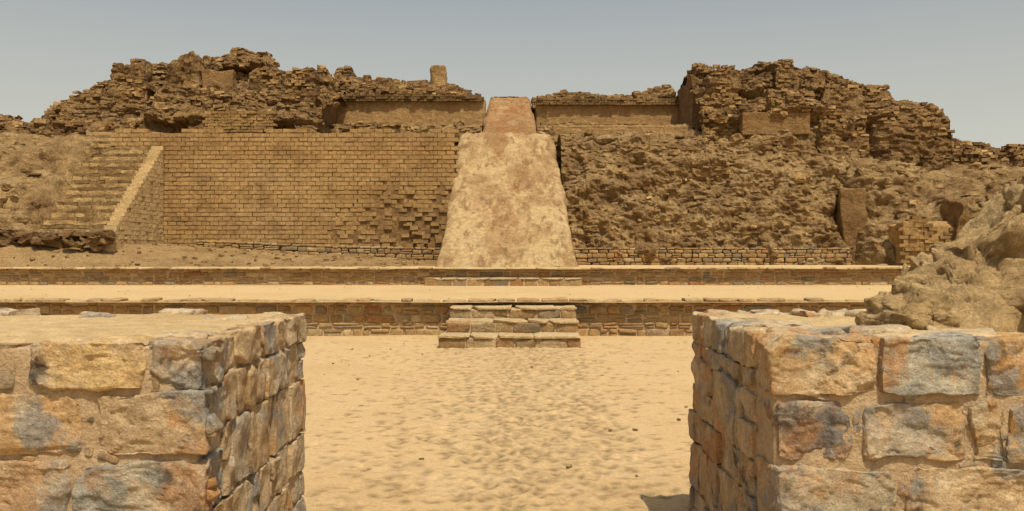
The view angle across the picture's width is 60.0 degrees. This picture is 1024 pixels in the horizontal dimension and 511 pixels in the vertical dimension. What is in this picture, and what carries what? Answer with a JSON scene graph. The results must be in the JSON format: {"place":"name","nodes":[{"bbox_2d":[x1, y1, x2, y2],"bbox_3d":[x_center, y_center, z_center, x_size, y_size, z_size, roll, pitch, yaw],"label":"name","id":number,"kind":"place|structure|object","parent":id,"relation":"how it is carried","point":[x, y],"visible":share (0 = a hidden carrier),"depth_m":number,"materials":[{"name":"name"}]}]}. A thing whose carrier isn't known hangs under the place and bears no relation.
{"place":"outdoors","nodes":[
{"label":"outdoors","id":0,"kind":"place"},
{"bbox_2d":[0,130,95,241],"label":"eroded mud hill","id":1,"kind":"structure","parent":0,"point":[36,171],"depth_m":37.65,"materials":[{"name":"soil"}]},
{"bbox_2d":[0,114,27,132],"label":"mudbrick ruin","id":2,"kind":"object","parent":1,"relation":"on","point":[9,122],"visible":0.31,"depth_m":44.07,"materials":[{"name":"brick"}]},
{"bbox_2d":[38,132,162,245],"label":"mudbrick staircase","id":3,"kind":"structure","parent":0,"point":[103,176],"depth_m":37.91,"materials":[{"name":"brown brick"}]},
{"bbox_2d":[103,146,163,251],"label":"mudbrick stair parapet","id":4,"kind":"structure","parent":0,"point":[136,217],"depth_m":37.89,"materials":[{"name":"brown brick"}]},
{"bbox_2d":[14,47,345,136],"bbox_3d":[-17.125,-7.960,46.702,16.392,6.524,12.646,0,0,0],"label":"mudbrick ruin","id":5,"kind":"object","parent":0,"point":[173,96],"visible":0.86,"depth_m":43.40,"materials":[{"name":"brown brick"}]},
{"bbox_2d":[201,69,236,88],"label":"adobe niche wall","id":6,"kind":"structure","parent":5,"relation":"on","point":[224,79],"depth_m":43.71,"materials":[{"name":"brick"}]},
{"bbox_2d":[202,111,277,132],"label":"brick wall","id":7,"kind":"structure","parent":5,"relation":"on","point":[245,121],"depth_m":41.00,"materials":[{"name":"brown brick"}]},
{"bbox_2d":[322,99,337,124],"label":"adobe side wall","id":8,"kind":"structure","parent":0,"point":[329,115],"depth_m":48.30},
{"bbox_2d":[337,100,485,131],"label":"adobe terrace wall","id":9,"kind":"structure","parent":0,"point":[446,113],"depth_m":50.00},
{"bbox_2d":[337,94,678,105],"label":"capping bricks","id":10,"kind":"object","parent":9,"relation":"on","point":[479,98],"visible":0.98,"depth_m":49.75,"materials":[{"name":"brown brick"}]},
{"bbox_2d":[0,285,891,302],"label":"terrace sand","id":11,"kind":"structure","parent":0,"point":[466,293],"depth_m":22.86,"materials":[{"name":"beige sand"}]},
{"bbox_2d":[0,270,900,284],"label":"retaining wall","id":12,"kind":"structure","parent":11,"relation":"on","point":[398,274],"depth_m":28.44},
{"bbox_2d":[0,266,901,284],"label":"stones","id":13,"kind":"object","parent":12,"relation":"on","point":[831,278],"visible":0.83,"depth_m":28.41,"materials":[{"name":"brown stone"}]},
{"bbox_2d":[424,277,581,285],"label":"stone steps","id":14,"kind":"structure","parent":11,"relation":"on","point":[489,281],"depth_m":27.77,"materials":[{"name":"beige stone"}]},
{"bbox_2d":[1,265,909,268],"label":"terrace sand","id":15,"kind":"structure","parent":0,"point":[696,266],"depth_m":34.16,"materials":[{"name":"beige sand"}]},
{"bbox_2d":[0,243,436,266],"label":"sand drift","id":16,"kind":"object","parent":15,"relation":"on","point":[22,254],"visible":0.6,"depth_m":34.98,"materials":[{"name":"beige sand"}]},
{"bbox_2d":[0,228,116,251],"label":"rubble ledge","id":17,"kind":"object","parent":16,"relation":"on","point":[61,239],"visible":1,"depth_m":34.64,"materials":[{"name":"stone"}]},
{"bbox_2d":[110,129,458,259],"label":"bricks","id":18,"kind":"object","parent":15,"relation":"on","point":[274,141],"visible":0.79,"depth_m":40.08,"materials":[{"name":"brown brick"}]},
{"bbox_2d":[115,134,456,259],"bbox_3d":[-10.300,-2.500,41.088,15.400,6.100,2.222,0,0,0],"label":"joint mortar","id":19,"kind":"object","parent":18,"relation":"attached to","point":[398,230],"visible":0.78,"depth_m":40.09,"materials":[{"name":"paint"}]},
{"bbox_2d":[309,119,465,154],"bbox_3d":[-6.455,-5.034,45.385,8.139,4.688,9.909,0,0,0],"label":"mudbrick ledge","id":20,"kind":"object","parent":18,"relation":"on","point":[394,127],"visible":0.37,"depth_m":45.89,"materials":[{"name":"brown brick"}]},
{"bbox_2d":[196,240,440,261],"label":"footing stones","id":21,"kind":"object","parent":15,"relation":"on","point":[311,249],"visible":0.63,"depth_m":39.83,"materials":[{"name":"brown stone"}]},
{"bbox_2d":[435,96,578,266],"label":"adobe ramp","id":22,"kind":"structure","parent":15,"relation":"on","point":[507,205],"depth_m":37.89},
{"bbox_2d":[455,124,482,146],"bbox_3d":[-2.264,-5.337,47.014,1.518,3.987,6.615,0,0,0],"label":"mudbrick ledge","id":23,"kind":"object","parent":22,"relation":"attached to","point":[467,128],"visible":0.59,"depth_m":45.83,"materials":[{"name":"brick"}]},
{"bbox_2d":[536,121,564,178],"bbox_3d":[1.975,-5.347,47.043,1.554,4.005,6.549,0,0,0],"label":"mudbrick ledge","id":24,"kind":"object","parent":22,"relation":"attached to","point":[544,128],"visible":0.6,"depth_m":44.59,"materials":[{"name":"brick"}]},
{"bbox_2d":[573,247,849,264],"bbox_3d":[8.899,0.072,40.048,12.616,0.880,0.555,0,0,0],"label":"stone footing","id":25,"kind":"object","parent":15,"relation":"on","point":[733,256],"visible":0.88,"depth_m":39.81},
{"bbox_2d":[888,216,956,265],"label":"brick buttress","id":26,"kind":"structure","parent":15,"relation":"on","point":[914,236],"depth_m":37.60,"materials":[{"name":"brick"}]},
{"bbox_2d":[300,335,694,510],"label":"courtyard sand","id":27,"kind":"structure","parent":0,"point":[494,434],"depth_m":8.63,"materials":[{"name":"beige sand"}]},
{"bbox_2d":[0,322,300,510],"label":"mortar joints","id":28,"kind":"object","parent":27,"relation":"on","point":[19,358],"visible":0.25,"depth_m":3.62,"materials":[{"name":"beige concrete"}]},
{"bbox_2d":[0,313,277,342],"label":"top dirt","id":29,"kind":"structure","parent":28,"relation":"on","point":[52,328],"depth_m":4.41,"materials":[{"name":"beige soil"}]},
{"bbox_2d":[0,307,306,510],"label":"stones","id":30,"kind":"object","parent":27,"relation":"on","point":[156,421],"visible":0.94,"depth_m":3.61,"materials":[{"name":"beige stone"}]},
{"bbox_2d":[2,243,811,476],"bbox_3d":[-3.067,0.500,22.842,38.057,2.326,33.005,0,0,0],"label":"loose rubble","id":31,"kind":"object","parent":27,"relation":"on","point":[355,263],"visible":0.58,"depth_m":34.97,"materials":[{"name":"stone"}]},
{"bbox_2d":[438,304,580,348],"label":"stone steps","id":32,"kind":"structure","parent":27,"relation":"on","point":[520,326],"depth_m":16.67,"materials":[{"name":"beige stone"}]},
{"bbox_2d":[695,322,1023,510],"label":"mortar joints","id":33,"kind":"object","parent":27,"relation":"on","point":[900,469],"visible":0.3,"depth_m":3.79,"materials":[{"name":"beige concrete"}]},
{"bbox_2d":[855,174,1023,332],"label":"eroded mud mound","id":34,"kind":"object","parent":27,"relation":"on","point":[971,276],"visible":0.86,"depth_m":4.38,"materials":[{"name":"brown soil"}]},
{"bbox_2d":[0,0,1023,147],"label":"sky","id":35,"kind":"structure","parent":0,"point":[965,58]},
{"bbox_2d":[558,123,854,264],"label":"eroded mudbrick slope","id":36,"kind":"structure","parent":0,"point":[647,193],"depth_m":41.31,"materials":[{"name":"brick"}]},
{"bbox_2d":[558,121,700,141],"bbox_3d":[6.107,-5.086,46.637,7.698,4.572,7.418,0,0,0],"label":"mudbrick ledge","id":37,"kind":"object","parent":36,"relation":"on","point":[684,138],"visible":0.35,"depth_m":45.91,"materials":[{"name":"brick"}]},
{"bbox_2d":[535,104,678,124],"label":"adobe terrace wall","id":38,"kind":"structure","parent":37,"relation":"on","point":[632,114],"depth_m":50.01,"materials":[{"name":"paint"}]},
{"bbox_2d":[553,125,692,134],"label":"adobe low wall","id":39,"kind":"structure","parent":37,"relation":"on","point":[604,129],"depth_m":45.65,"materials":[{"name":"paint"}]},
{"bbox_2d":[677,74,702,131],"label":"adobe side wall","id":40,"kind":"structure","parent":37,"relation":"on","point":[689,110],"depth_m":46.73,"materials":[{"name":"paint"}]},
{"bbox_2d":[739,112,809,135],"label":"adobe niche wall","id":41,"kind":"structure","parent":36,"relation":"on","point":[764,123],"depth_m":42.96,"materials":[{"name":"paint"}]},
{"bbox_2d":[837,148,1023,264],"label":"eroded mud hill","id":42,"kind":"structure","parent":0,"point":[897,192],"depth_m":40.64,"materials":[{"name":"soil"}]},
{"bbox_2d":[676,59,954,158],"bbox_3d":[15.414,-7.419,47.686,12.431,6.285,10.675,0,0,0],"label":"mudbrick ruin","id":43,"kind":"object","parent":42,"relation":"on","point":[845,110],"visible":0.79,"depth_m":43.80,"materials":[{"name":"brick"}]},
{"bbox_2d":[835,187,867,260],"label":"adobe buttress","id":44,"kind":"structure","parent":42,"relation":"on","point":[851,218],"depth_m":40.66,"materials":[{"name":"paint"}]},
{"bbox_2d":[866,99,954,171],"bbox_3d":[19.561,-5.824,45.698,4.522,3.965,6.626,0,0,0],"label":"mudbrick tower ruin","id":45,"kind":"object","parent":42,"relation":"on","point":[905,133],"visible":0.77,"depth_m":42.83,"materials":[{"name":"brick"}]},
{"bbox_2d":[940,196,968,239],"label":"adobe slab","id":46,"kind":"structure","parent":42,"relation":"on","point":[953,210],"depth_m":37.62,"materials":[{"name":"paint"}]},
{"bbox_2d":[951,138,1023,166],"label":"mudbrick ruin","id":47,"kind":"object","parent":42,"relation":"on","point":[965,152],"visible":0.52,"depth_m":44.24,"materials":[{"name":"brick"}]},
{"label":"upper platform","id":48,"kind":"structure","parent":0,"visible":0},
{"bbox_2d":[335,65,472,97],"bbox_3d":[-6.250,-10.031,54.322,8.700,2.949,6.389,0,0,0],"label":"rubble","id":49,"kind":"object","parent":48,"relation":"on","point":[369,89],"visible":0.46,"depth_m":52.12,"materials":[{"name":"brown stone"}]},
{"bbox_2d":[333,73,480,99],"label":"mud bricks","id":50,"kind":"object","parent":49,"relation":"on","point":[448,88],"visible":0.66,"depth_m":52.46,"materials":[{"name":"brown brick"}]},
{"bbox_2d":[430,65,447,85],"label":"adobe pillar","id":51,"kind":"structure","parent":49,"relation":"on","point":[438,73],"depth_m":53.26,"materials":[{"name":"brick"}]},
{"bbox_2d":[531,85,675,112],"bbox_3d":[5.400,-9.324,54.376,8.400,1.992,6.278,0,0,0],"label":"rubble","id":52,"kind":"object","parent":48,"relation":"on","point":[670,92],"visible":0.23,"depth_m":52.31,"materials":[{"name":"brown stone"}]},
{"bbox_2d":[530,84,669,104],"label":"mud bricks","id":53,"kind":"object","parent":52,"relation":"attached to","point":[635,94],"visible":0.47,"depth_m":52.90,"materials":[{"name":"brown brick"}]},
{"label":"courtyard ground","id":54,"kind":"structure","parent":0,"visible":0},
{"bbox_2d":[0,297,865,335],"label":"stones","id":55,"kind":"object","parent":54,"relation":"on","point":[231,304],"visible":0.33,"depth_m":18.20,"materials":[{"name":"brown stone"}]},
{"bbox_2d":[0,302,865,335],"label":"retaining wall","id":56,"kind":"structure","parent":54,"relation":"on","point":[313,313],"depth_m":18.23,"materials":[{"name":"brown stone"}]},
{"bbox_2d":[688,308,1023,510],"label":"stones","id":57,"kind":"object","parent":54,"relation":"on","point":[796,358],"visible":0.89,"depth_m":3.78,"materials":[{"name":"beige stone"}]},
{"bbox_2d":[722,313,1021,336],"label":"top dirt","id":58,"kind":"structure","parent":57,"relation":"on","point":[825,322],"depth_m":4.67,"materials":[{"name":"beige soil"}]}
]}

